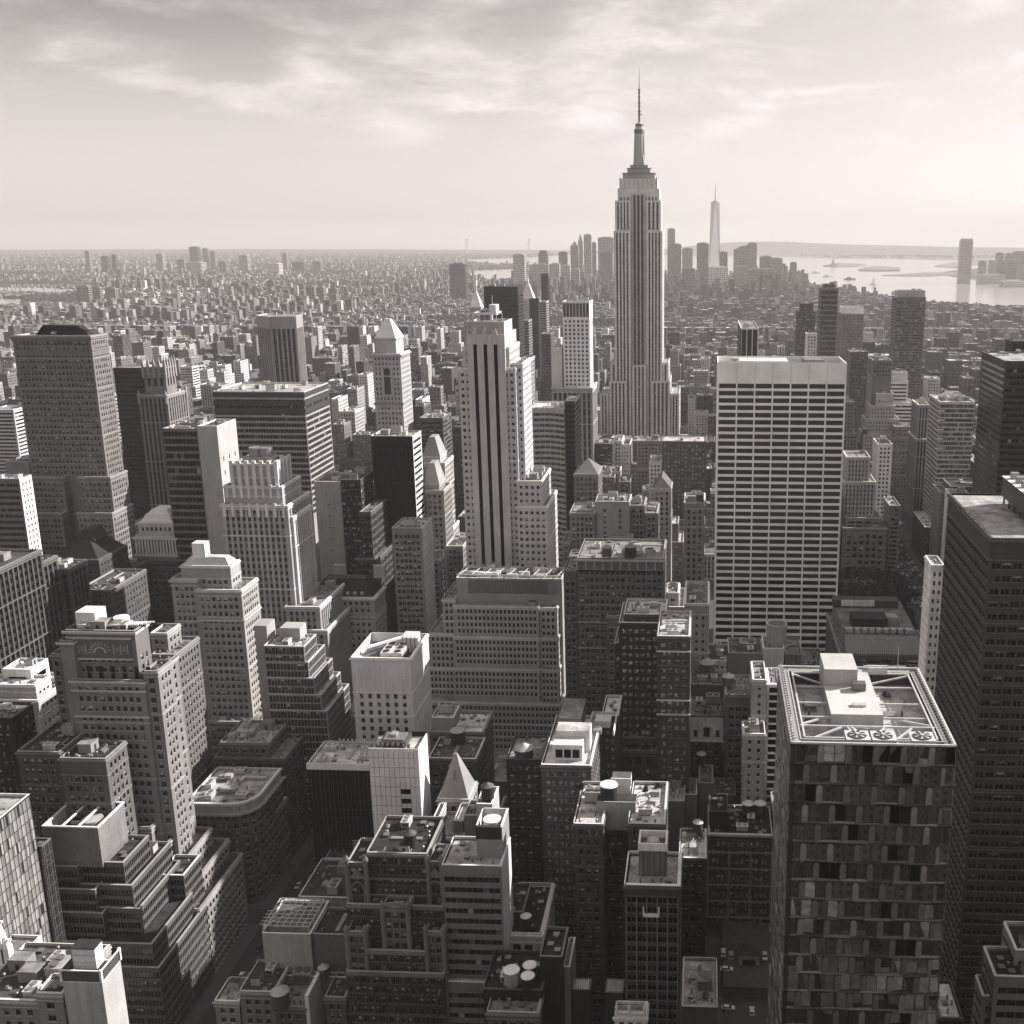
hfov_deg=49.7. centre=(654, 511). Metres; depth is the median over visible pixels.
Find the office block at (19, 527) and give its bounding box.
[0,454,42,554]
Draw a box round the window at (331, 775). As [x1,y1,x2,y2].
[330,774,334,782]
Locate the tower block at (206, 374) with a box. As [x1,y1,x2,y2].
[199,368,215,383]
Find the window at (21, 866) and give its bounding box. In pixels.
[20,863,23,874]
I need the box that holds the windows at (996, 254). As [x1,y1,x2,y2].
[994,254,1003,272]
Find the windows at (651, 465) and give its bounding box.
[651,465,658,499]
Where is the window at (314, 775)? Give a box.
[313,774,317,781]
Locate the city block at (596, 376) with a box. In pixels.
[593,372,599,398]
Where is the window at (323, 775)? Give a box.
[322,774,325,781]
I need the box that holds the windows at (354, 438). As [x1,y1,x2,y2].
[350,438,372,470]
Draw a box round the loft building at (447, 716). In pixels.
[428,701,494,785]
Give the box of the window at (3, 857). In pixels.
[1,855,5,866]
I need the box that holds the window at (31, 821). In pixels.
[29,819,33,829]
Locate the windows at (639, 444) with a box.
[633,444,659,495]
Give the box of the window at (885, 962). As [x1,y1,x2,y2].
[881,958,900,972]
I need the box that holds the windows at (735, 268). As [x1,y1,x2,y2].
[734,268,746,285]
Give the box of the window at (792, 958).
[787,955,795,970]
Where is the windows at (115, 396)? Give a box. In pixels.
[115,396,121,439]
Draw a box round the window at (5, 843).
[3,841,7,851]
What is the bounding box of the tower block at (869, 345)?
[863,339,874,353]
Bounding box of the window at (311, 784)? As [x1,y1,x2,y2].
[310,783,313,790]
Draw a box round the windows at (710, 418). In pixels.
[709,418,714,436]
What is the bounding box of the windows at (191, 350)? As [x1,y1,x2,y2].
[179,350,197,361]
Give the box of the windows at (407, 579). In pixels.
[398,578,423,632]
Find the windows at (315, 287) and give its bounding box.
[306,287,315,297]
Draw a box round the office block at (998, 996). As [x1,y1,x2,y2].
[971,921,1023,1023]
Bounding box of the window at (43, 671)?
[36,669,45,674]
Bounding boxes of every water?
[0,287,72,292]
[0,299,21,304]
[463,254,1023,305]
[469,269,512,279]
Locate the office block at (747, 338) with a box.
[737,321,758,355]
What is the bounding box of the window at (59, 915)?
[58,912,61,923]
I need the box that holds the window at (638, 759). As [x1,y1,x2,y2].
[636,757,640,764]
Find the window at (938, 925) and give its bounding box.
[934,922,942,936]
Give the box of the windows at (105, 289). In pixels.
[105,289,117,299]
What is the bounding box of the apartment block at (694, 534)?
[683,490,705,587]
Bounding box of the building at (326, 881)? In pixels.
[299,858,346,906]
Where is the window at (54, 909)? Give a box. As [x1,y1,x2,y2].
[52,906,56,917]
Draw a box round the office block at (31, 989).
[0,942,111,1023]
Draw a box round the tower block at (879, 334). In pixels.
[875,326,884,342]
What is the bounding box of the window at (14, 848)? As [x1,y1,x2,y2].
[13,845,16,856]
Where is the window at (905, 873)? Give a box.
[900,865,919,880]
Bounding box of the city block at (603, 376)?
[600,369,606,388]
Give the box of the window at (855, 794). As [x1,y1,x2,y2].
[849,785,870,802]
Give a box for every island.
[779,256,994,259]
[823,263,865,266]
[858,266,900,270]
[882,272,956,275]
[936,261,988,267]
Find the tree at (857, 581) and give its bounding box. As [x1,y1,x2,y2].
[848,576,867,586]
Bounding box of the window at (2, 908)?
[1,905,4,916]
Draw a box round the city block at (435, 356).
[426,349,440,363]
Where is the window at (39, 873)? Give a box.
[37,871,41,881]
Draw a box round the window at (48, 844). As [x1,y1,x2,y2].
[47,842,51,852]
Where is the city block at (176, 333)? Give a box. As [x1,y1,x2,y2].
[171,329,182,336]
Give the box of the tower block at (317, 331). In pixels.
[312,326,322,354]
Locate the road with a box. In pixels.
[198,402,923,1023]
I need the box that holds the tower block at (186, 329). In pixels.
[182,324,194,337]
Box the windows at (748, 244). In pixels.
[748,244,756,267]
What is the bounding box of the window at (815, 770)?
[809,765,829,781]
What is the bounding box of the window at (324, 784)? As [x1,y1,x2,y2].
[322,783,326,790]
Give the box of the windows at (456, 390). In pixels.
[456,390,459,414]
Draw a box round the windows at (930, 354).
[926,354,940,374]
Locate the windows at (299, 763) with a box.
[282,763,307,846]
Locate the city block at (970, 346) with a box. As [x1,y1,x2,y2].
[963,343,979,350]
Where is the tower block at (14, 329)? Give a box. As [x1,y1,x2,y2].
[8,325,21,337]
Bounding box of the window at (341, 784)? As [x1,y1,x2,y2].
[340,783,343,791]
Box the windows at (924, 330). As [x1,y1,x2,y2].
[923,330,933,345]
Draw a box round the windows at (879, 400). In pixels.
[865,400,896,460]
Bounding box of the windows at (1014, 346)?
[1006,343,1023,350]
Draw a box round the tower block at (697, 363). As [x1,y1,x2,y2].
[690,358,701,373]
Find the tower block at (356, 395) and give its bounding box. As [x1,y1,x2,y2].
[347,385,365,422]
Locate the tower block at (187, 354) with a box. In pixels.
[175,347,198,364]
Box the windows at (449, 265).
[449,265,467,298]
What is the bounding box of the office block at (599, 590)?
[562,538,666,714]
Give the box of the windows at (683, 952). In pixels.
[682,951,700,962]
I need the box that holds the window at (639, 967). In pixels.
[638,966,645,969]
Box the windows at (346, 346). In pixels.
[338,346,347,364]
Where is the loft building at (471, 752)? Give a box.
[429,735,486,815]
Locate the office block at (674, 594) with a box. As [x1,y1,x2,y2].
[666,581,684,609]
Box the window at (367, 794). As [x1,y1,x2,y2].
[366,793,370,800]
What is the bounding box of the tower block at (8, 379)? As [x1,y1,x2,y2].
[0,370,17,399]
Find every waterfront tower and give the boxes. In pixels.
[957,239,972,282]
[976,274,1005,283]
[977,260,986,273]
[988,260,994,273]
[994,252,1003,273]
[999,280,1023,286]
[1001,260,1016,279]
[1004,253,1011,260]
[1012,251,1023,280]
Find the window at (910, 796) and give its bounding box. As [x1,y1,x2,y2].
[904,787,925,803]
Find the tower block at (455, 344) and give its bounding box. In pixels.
[448,330,463,355]
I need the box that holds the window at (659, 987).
[658,986,666,989]
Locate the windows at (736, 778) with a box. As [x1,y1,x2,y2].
[735,777,738,795]
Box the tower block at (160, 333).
[156,329,169,345]
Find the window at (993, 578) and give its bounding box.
[991,576,998,581]
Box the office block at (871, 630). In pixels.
[825,596,918,667]
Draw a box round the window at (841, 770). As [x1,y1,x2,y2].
[837,765,857,781]
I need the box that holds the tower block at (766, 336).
[764,326,768,344]
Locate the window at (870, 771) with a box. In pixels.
[864,766,885,783]
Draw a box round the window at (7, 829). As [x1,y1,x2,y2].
[5,826,9,837]
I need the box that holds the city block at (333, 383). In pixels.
[328,379,342,388]
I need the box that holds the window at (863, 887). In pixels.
[858,883,878,898]
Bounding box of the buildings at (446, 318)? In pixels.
[0,251,1011,327]
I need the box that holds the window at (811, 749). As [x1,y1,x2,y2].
[796,744,816,760]
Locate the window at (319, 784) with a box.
[318,783,322,790]
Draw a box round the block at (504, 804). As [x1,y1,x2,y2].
[500,796,507,807]
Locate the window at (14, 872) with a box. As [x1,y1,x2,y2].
[12,870,16,880]
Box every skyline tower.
[84,251,92,272]
[101,256,111,271]
[111,254,117,273]
[140,269,146,277]
[156,253,165,271]
[167,263,172,272]
[176,259,186,270]
[186,262,207,273]
[189,246,201,261]
[202,248,209,269]
[210,251,216,268]
[218,261,228,272]
[238,255,250,270]
[267,263,282,274]
[282,253,288,270]
[292,261,306,272]
[312,261,322,271]
[449,263,468,299]
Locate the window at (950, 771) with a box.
[945,767,954,783]
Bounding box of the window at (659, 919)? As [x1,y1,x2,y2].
[658,918,666,921]
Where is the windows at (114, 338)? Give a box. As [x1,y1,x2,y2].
[114,338,130,356]
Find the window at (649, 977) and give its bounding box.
[648,976,655,979]
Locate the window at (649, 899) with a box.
[648,898,655,901]
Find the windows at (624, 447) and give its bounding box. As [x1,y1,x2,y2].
[624,447,627,474]
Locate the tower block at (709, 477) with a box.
[706,462,711,500]
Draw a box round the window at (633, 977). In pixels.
[628,975,635,979]
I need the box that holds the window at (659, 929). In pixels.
[658,928,666,931]
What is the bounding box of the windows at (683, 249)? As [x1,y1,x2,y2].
[682,249,692,266]
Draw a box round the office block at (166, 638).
[149,623,212,792]
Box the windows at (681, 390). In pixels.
[681,390,687,421]
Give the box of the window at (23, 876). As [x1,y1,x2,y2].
[22,873,25,884]
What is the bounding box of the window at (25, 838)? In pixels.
[24,835,27,846]
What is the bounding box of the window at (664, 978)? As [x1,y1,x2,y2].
[658,976,666,980]
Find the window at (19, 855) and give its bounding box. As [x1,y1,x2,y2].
[18,853,22,863]
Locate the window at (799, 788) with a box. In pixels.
[795,784,815,800]
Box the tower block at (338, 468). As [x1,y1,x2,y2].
[334,465,343,471]
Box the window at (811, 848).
[806,843,826,859]
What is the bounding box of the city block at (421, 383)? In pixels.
[411,379,426,388]
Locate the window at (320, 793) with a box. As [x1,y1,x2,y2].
[319,792,322,799]
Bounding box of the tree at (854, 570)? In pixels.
[847,567,865,575]
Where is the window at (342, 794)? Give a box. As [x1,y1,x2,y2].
[340,792,344,799]
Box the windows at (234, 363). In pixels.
[234,363,248,382]
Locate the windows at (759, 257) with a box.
[759,257,770,268]
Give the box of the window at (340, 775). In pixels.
[339,774,343,782]
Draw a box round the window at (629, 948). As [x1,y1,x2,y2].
[627,946,635,950]
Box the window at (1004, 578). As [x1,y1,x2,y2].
[1002,576,1009,581]
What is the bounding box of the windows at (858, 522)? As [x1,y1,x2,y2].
[846,521,881,570]
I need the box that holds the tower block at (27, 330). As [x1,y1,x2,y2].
[21,327,32,333]
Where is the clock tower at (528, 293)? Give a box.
[523,276,534,318]
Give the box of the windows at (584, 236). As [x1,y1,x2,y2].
[584,236,591,272]
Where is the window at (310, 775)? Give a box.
[309,774,312,781]
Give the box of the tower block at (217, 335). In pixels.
[212,331,221,341]
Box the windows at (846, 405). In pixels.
[844,405,855,448]
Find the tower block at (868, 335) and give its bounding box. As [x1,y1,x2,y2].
[863,330,875,342]
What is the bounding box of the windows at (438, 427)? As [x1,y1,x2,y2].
[421,416,451,503]
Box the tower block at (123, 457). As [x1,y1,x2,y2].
[121,445,124,469]
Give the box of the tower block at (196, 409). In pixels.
[193,406,204,414]
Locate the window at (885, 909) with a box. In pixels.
[870,902,890,917]
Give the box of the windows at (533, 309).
[530,300,539,376]
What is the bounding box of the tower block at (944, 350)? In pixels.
[929,347,947,366]
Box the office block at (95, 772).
[57,737,137,834]
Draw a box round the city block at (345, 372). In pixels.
[341,368,351,381]
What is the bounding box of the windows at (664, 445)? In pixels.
[664,445,703,518]
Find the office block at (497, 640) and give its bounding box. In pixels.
[429,561,565,752]
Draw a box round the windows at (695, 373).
[692,373,708,408]
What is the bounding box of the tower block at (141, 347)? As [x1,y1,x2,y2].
[131,339,152,361]
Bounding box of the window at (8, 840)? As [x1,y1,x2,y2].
[7,838,11,848]
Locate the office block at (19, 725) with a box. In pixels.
[0,701,39,793]
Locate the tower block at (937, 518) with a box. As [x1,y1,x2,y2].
[929,484,945,557]
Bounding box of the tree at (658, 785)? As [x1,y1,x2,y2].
[654,783,662,788]
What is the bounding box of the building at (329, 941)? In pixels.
[286,907,347,1023]
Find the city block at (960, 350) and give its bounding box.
[949,347,965,352]
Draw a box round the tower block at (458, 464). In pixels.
[452,421,463,519]
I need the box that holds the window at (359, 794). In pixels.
[358,793,361,800]
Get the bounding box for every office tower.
[0,549,92,673]
[9,324,135,557]
[48,606,249,975]
[58,939,128,1023]
[113,359,162,519]
[137,354,189,508]
[162,417,238,572]
[168,540,262,770]
[212,381,333,581]
[219,446,353,697]
[256,311,307,381]
[349,631,431,795]
[368,730,431,836]
[370,319,413,431]
[392,517,436,659]
[457,299,558,566]
[464,282,483,344]
[484,283,524,356]
[565,394,580,530]
[713,356,846,652]
[767,646,956,1023]
[891,368,911,424]
[903,398,928,533]
[923,392,974,517]
[934,472,1023,1023]
[972,349,1023,493]
[1005,339,1023,350]
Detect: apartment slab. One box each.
[76,285,92,302]
[91,286,103,299]
[104,287,118,300]
[131,292,145,296]
[147,291,159,296]
[160,291,170,295]
[170,292,182,297]
[192,291,199,296]
[230,282,240,291]
[241,282,250,290]
[267,280,275,291]
[275,285,283,292]
[296,283,304,289]
[305,285,316,299]
[316,286,325,300]
[328,287,338,299]
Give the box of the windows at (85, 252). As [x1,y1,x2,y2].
[85,252,92,271]
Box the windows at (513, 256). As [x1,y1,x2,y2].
[513,256,525,283]
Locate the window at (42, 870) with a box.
[41,869,45,877]
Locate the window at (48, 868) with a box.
[46,866,50,877]
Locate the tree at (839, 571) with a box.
[838,569,844,578]
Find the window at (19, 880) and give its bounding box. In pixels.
[18,877,21,888]
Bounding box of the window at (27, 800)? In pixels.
[26,797,29,808]
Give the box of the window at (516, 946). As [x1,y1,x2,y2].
[513,944,520,949]
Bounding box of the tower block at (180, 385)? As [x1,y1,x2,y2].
[176,381,193,415]
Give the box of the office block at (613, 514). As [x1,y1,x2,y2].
[561,491,659,566]
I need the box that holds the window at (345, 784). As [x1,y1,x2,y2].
[344,783,348,791]
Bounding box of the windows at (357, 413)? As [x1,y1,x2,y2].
[341,413,363,433]
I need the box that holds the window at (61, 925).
[59,922,63,933]
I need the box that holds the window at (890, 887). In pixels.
[885,883,905,899]
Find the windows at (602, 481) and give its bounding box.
[602,481,611,493]
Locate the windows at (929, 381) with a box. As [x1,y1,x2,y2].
[924,381,937,403]
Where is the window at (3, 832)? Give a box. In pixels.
[2,829,5,841]
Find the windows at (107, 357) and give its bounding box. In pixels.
[20,357,134,557]
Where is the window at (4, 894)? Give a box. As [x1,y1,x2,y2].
[3,891,6,902]
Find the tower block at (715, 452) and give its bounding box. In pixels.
[714,436,715,472]
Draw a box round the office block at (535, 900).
[510,882,554,949]
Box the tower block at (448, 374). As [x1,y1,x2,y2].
[441,366,455,398]
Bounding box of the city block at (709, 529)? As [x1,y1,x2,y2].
[679,517,714,542]
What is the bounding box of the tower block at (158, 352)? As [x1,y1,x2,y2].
[151,345,168,361]
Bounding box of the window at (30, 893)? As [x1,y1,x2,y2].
[28,891,32,901]
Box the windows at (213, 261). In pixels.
[210,253,216,268]
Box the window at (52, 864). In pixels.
[50,862,54,873]
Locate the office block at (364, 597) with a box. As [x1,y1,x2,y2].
[320,564,387,651]
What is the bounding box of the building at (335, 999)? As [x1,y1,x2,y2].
[323,968,349,1023]
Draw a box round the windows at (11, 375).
[0,375,15,398]
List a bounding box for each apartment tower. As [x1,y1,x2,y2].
[0,402,28,473]
[422,434,455,519]
[424,460,453,590]
[524,319,532,355]
[525,355,536,400]
[529,298,539,376]
[539,300,549,378]
[541,273,549,329]
[541,332,554,400]
[551,296,597,462]
[795,302,814,355]
[805,332,816,355]
[817,282,838,356]
[846,348,867,432]
[889,288,925,399]
[918,555,943,698]
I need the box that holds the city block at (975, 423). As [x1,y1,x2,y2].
[974,416,976,433]
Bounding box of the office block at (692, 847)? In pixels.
[678,828,707,970]
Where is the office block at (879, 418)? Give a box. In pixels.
[857,391,899,460]
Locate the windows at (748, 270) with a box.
[748,270,768,284]
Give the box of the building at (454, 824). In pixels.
[434,803,467,844]
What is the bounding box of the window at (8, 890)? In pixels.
[7,887,10,898]
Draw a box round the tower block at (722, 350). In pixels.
[715,346,727,361]
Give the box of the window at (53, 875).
[52,872,55,883]
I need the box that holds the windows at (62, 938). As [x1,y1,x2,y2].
[52,932,65,942]
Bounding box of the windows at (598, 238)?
[598,238,612,271]
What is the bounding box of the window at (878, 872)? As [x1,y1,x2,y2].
[873,864,893,879]
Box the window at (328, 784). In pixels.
[327,783,330,790]
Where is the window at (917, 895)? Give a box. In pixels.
[912,884,932,900]
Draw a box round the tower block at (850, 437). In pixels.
[844,395,857,449]
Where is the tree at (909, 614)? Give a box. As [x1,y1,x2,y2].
[905,609,915,621]
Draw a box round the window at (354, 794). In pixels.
[353,792,357,800]
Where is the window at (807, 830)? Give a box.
[794,823,813,839]
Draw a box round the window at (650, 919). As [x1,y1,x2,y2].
[648,917,655,921]
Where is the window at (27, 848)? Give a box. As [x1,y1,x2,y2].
[25,846,29,856]
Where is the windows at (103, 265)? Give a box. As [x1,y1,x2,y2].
[101,257,110,270]
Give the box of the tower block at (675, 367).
[670,348,680,381]
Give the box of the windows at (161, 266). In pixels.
[156,256,165,271]
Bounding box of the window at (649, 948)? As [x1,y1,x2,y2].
[648,947,655,950]
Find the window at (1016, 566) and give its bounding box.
[1014,563,1021,568]
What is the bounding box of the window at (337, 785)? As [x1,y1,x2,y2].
[335,783,339,791]
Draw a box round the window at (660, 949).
[658,947,666,951]
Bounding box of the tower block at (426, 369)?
[420,355,431,391]
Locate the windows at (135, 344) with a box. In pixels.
[133,344,151,357]
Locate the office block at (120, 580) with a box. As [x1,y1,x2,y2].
[57,524,156,653]
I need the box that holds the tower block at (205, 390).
[200,382,218,405]
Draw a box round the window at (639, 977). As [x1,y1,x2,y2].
[638,975,645,979]
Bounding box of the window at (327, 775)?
[326,774,330,781]
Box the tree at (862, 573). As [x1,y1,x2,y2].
[855,567,870,579]
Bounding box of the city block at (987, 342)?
[981,339,991,345]
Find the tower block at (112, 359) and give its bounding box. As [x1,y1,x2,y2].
[109,346,115,368]
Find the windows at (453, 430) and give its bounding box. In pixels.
[453,430,463,519]
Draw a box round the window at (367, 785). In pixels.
[366,784,369,791]
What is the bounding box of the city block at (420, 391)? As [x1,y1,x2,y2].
[412,388,427,395]
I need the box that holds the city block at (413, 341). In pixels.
[408,337,420,345]
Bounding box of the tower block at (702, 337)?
[699,331,707,349]
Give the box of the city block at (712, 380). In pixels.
[690,374,715,386]
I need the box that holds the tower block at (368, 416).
[365,406,371,425]
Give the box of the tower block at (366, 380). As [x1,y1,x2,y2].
[358,372,374,408]
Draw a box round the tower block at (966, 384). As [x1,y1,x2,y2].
[959,375,974,398]
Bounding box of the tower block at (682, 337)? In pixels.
[679,332,685,345]
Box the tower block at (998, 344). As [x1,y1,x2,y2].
[991,338,1005,350]
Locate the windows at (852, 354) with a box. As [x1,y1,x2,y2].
[850,354,866,413]
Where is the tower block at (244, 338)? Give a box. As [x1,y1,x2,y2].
[238,333,251,345]
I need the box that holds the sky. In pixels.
[0,0,1023,250]
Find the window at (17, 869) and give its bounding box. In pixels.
[16,867,20,877]
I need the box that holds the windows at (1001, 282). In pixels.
[999,282,1023,285]
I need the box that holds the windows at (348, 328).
[348,328,362,344]
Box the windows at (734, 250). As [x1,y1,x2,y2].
[733,250,747,268]
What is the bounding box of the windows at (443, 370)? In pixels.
[443,370,455,397]
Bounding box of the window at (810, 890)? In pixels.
[805,881,824,896]
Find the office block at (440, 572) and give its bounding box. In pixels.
[434,549,446,619]
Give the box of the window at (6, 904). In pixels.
[5,901,8,913]
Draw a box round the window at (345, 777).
[343,774,347,782]
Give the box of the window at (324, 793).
[323,792,327,799]
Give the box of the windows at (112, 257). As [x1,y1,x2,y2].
[112,257,117,273]
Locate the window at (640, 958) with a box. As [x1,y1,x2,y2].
[638,956,645,960]
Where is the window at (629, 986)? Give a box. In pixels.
[628,985,635,988]
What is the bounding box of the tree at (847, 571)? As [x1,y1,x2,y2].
[841,567,856,575]
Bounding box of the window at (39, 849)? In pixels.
[38,848,42,857]
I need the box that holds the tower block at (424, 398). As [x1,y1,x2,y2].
[415,395,429,405]
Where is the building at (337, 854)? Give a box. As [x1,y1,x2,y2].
[325,840,358,857]
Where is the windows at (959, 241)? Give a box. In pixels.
[957,241,972,273]
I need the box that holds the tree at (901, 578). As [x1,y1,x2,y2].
[890,572,910,588]
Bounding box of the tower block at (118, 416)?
[114,392,121,440]
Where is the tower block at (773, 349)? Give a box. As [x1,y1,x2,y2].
[768,342,778,355]
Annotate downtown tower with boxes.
[513,254,525,284]
[529,263,548,284]
[538,250,548,263]
[551,263,560,285]
[558,251,567,272]
[561,265,570,283]
[570,241,578,270]
[573,268,579,289]
[578,234,582,271]
[584,234,591,280]
[592,242,596,278]
[598,237,613,275]
[600,251,613,281]
[667,228,674,281]
[668,243,680,283]
[682,248,692,267]
[682,267,694,290]
[697,242,708,282]
[708,266,727,285]
[720,251,727,266]
[733,245,747,278]
[734,265,746,286]
[748,242,756,268]
[748,268,769,284]
[759,256,771,268]
[769,257,782,277]
[782,266,787,278]
[790,262,796,276]
[796,270,800,280]
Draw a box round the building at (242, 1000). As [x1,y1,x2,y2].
[212,959,325,1023]
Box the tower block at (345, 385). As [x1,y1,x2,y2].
[335,382,351,388]
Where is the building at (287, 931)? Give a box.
[262,898,329,970]
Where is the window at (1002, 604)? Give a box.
[1000,602,1007,606]
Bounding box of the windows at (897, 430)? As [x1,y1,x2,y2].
[891,430,908,510]
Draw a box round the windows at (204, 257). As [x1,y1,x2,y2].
[202,249,209,266]
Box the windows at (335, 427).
[333,427,352,469]
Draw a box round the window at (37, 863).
[36,860,39,871]
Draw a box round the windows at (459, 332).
[449,332,462,354]
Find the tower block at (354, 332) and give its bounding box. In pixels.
[347,325,362,353]
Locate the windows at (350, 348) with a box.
[350,348,358,371]
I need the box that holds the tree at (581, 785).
[574,782,584,792]
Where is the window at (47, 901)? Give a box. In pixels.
[46,900,50,908]
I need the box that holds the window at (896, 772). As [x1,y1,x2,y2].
[892,766,912,783]
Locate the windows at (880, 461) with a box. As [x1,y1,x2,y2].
[877,447,889,516]
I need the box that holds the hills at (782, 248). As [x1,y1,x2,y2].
[664,242,1023,255]
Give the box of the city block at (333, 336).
[324,332,339,341]
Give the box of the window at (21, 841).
[20,839,24,849]
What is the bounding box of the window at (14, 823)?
[13,820,17,831]
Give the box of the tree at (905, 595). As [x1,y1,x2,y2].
[889,590,920,602]
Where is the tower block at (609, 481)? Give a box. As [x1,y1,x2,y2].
[602,468,616,493]
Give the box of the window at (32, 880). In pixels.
[30,878,34,887]
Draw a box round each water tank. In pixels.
[270,985,291,1012]
[318,963,330,980]
[403,829,417,851]
[449,727,465,744]
[480,782,493,802]
[503,964,520,987]
[514,742,533,759]
[520,912,531,931]
[520,970,535,990]
[522,960,536,979]
[599,780,617,800]
[601,544,611,558]
[624,543,636,558]
[693,819,702,838]
[696,492,703,504]
[696,751,705,767]
[699,657,715,674]
[722,672,734,686]
[742,800,753,817]
[754,800,765,817]
[862,427,866,433]
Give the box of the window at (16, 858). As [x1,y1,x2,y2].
[14,856,18,866]
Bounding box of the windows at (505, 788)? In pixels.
[499,787,506,803]
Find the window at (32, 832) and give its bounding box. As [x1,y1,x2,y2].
[31,829,34,840]
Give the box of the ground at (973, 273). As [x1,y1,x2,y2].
[0,254,989,335]
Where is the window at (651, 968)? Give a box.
[648,966,655,970]
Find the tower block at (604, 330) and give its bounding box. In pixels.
[601,326,608,333]
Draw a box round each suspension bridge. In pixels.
[0,276,102,290]
[466,239,569,253]
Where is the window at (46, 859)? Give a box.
[44,855,48,866]
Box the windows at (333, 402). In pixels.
[333,402,346,420]
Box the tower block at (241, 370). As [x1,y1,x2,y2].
[233,359,249,383]
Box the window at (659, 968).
[658,966,666,970]
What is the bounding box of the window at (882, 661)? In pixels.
[881,660,891,663]
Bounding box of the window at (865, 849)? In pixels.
[860,844,880,860]
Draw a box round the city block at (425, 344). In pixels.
[421,341,428,353]
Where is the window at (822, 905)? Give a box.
[817,901,837,917]
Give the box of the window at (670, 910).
[668,908,676,912]
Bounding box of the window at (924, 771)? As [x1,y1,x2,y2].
[919,767,940,783]
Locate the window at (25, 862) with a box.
[23,860,27,870]
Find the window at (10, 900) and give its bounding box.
[8,898,12,909]
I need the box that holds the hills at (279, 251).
[0,249,597,254]
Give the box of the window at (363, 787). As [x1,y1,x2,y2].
[361,784,365,791]
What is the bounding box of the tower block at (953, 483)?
[942,478,972,492]
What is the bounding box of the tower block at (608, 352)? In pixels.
[605,342,611,378]
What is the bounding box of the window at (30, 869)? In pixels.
[29,867,32,877]
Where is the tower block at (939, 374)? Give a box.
[927,370,942,387]
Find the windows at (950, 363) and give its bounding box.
[943,363,960,385]
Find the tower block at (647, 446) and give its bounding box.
[630,434,662,496]
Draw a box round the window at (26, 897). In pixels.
[25,894,28,905]
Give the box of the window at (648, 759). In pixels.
[646,757,651,764]
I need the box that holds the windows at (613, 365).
[602,365,676,435]
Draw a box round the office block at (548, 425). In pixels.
[532,401,566,566]
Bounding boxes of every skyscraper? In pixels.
[600,81,680,435]
[709,183,719,266]
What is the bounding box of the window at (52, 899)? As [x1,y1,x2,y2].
[51,896,54,907]
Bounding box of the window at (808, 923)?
[803,919,823,933]
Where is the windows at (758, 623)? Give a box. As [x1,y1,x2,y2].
[716,580,834,652]
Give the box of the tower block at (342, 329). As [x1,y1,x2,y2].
[330,325,346,335]
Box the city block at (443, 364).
[438,361,457,379]
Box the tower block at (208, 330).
[203,325,213,341]
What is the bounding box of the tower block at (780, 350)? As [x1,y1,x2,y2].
[777,345,784,355]
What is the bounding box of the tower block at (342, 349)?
[337,344,348,364]
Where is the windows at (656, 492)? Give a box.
[656,492,667,554]
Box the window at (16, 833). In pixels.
[15,831,18,842]
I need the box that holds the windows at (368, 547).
[358,524,397,632]
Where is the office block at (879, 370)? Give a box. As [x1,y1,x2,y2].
[865,353,891,413]
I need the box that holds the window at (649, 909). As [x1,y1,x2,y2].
[648,908,655,911]
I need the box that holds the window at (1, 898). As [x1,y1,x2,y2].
[0,895,3,906]
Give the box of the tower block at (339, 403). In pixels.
[331,395,347,423]
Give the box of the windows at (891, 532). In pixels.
[883,502,897,574]
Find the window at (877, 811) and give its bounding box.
[862,806,882,822]
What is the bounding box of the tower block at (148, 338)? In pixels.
[142,335,154,345]
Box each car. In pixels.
[238,972,245,976]
[254,944,262,952]
[294,882,301,888]
[720,966,732,971]
[721,948,725,956]
[722,1004,734,1010]
[728,951,733,959]
[749,1006,754,1015]
[762,951,766,960]
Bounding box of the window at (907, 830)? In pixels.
[902,826,922,842]
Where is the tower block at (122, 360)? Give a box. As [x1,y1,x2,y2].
[115,356,131,366]
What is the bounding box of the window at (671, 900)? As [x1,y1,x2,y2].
[669,898,676,902]
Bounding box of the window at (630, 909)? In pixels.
[627,907,635,911]
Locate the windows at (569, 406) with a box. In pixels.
[566,405,579,529]
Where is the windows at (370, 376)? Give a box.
[360,376,374,408]
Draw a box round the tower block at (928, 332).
[923,327,933,346]
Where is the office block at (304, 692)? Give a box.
[254,618,352,831]
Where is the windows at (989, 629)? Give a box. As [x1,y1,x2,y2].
[937,576,1023,1018]
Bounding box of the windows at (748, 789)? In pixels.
[747,788,758,799]
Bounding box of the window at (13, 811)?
[11,810,15,820]
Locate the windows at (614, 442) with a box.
[597,442,614,464]
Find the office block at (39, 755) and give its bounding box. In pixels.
[14,720,83,837]
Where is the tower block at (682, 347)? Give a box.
[681,342,684,353]
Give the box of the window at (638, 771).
[636,769,640,776]
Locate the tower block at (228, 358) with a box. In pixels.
[216,354,239,363]
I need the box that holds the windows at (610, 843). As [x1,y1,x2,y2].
[580,842,622,1021]
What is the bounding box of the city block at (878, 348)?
[875,345,882,353]
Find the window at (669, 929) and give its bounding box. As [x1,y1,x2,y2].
[668,928,676,932]
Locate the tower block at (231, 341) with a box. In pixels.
[220,334,238,349]
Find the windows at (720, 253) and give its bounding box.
[720,253,726,265]
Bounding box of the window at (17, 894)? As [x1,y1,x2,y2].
[16,891,19,902]
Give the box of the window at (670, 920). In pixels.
[668,918,676,922]
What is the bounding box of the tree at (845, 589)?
[839,585,851,595]
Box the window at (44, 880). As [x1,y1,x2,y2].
[43,879,47,888]
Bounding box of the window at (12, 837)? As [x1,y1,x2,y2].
[11,834,15,845]
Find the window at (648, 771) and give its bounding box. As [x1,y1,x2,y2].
[646,769,651,776]
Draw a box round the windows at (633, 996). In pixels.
[628,994,676,1023]
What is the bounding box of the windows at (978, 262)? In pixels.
[977,262,985,272]
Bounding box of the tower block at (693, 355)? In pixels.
[686,353,699,379]
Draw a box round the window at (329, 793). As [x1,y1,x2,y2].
[327,792,331,799]
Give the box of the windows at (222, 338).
[221,338,237,349]
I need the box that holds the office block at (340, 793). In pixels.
[306,739,374,866]

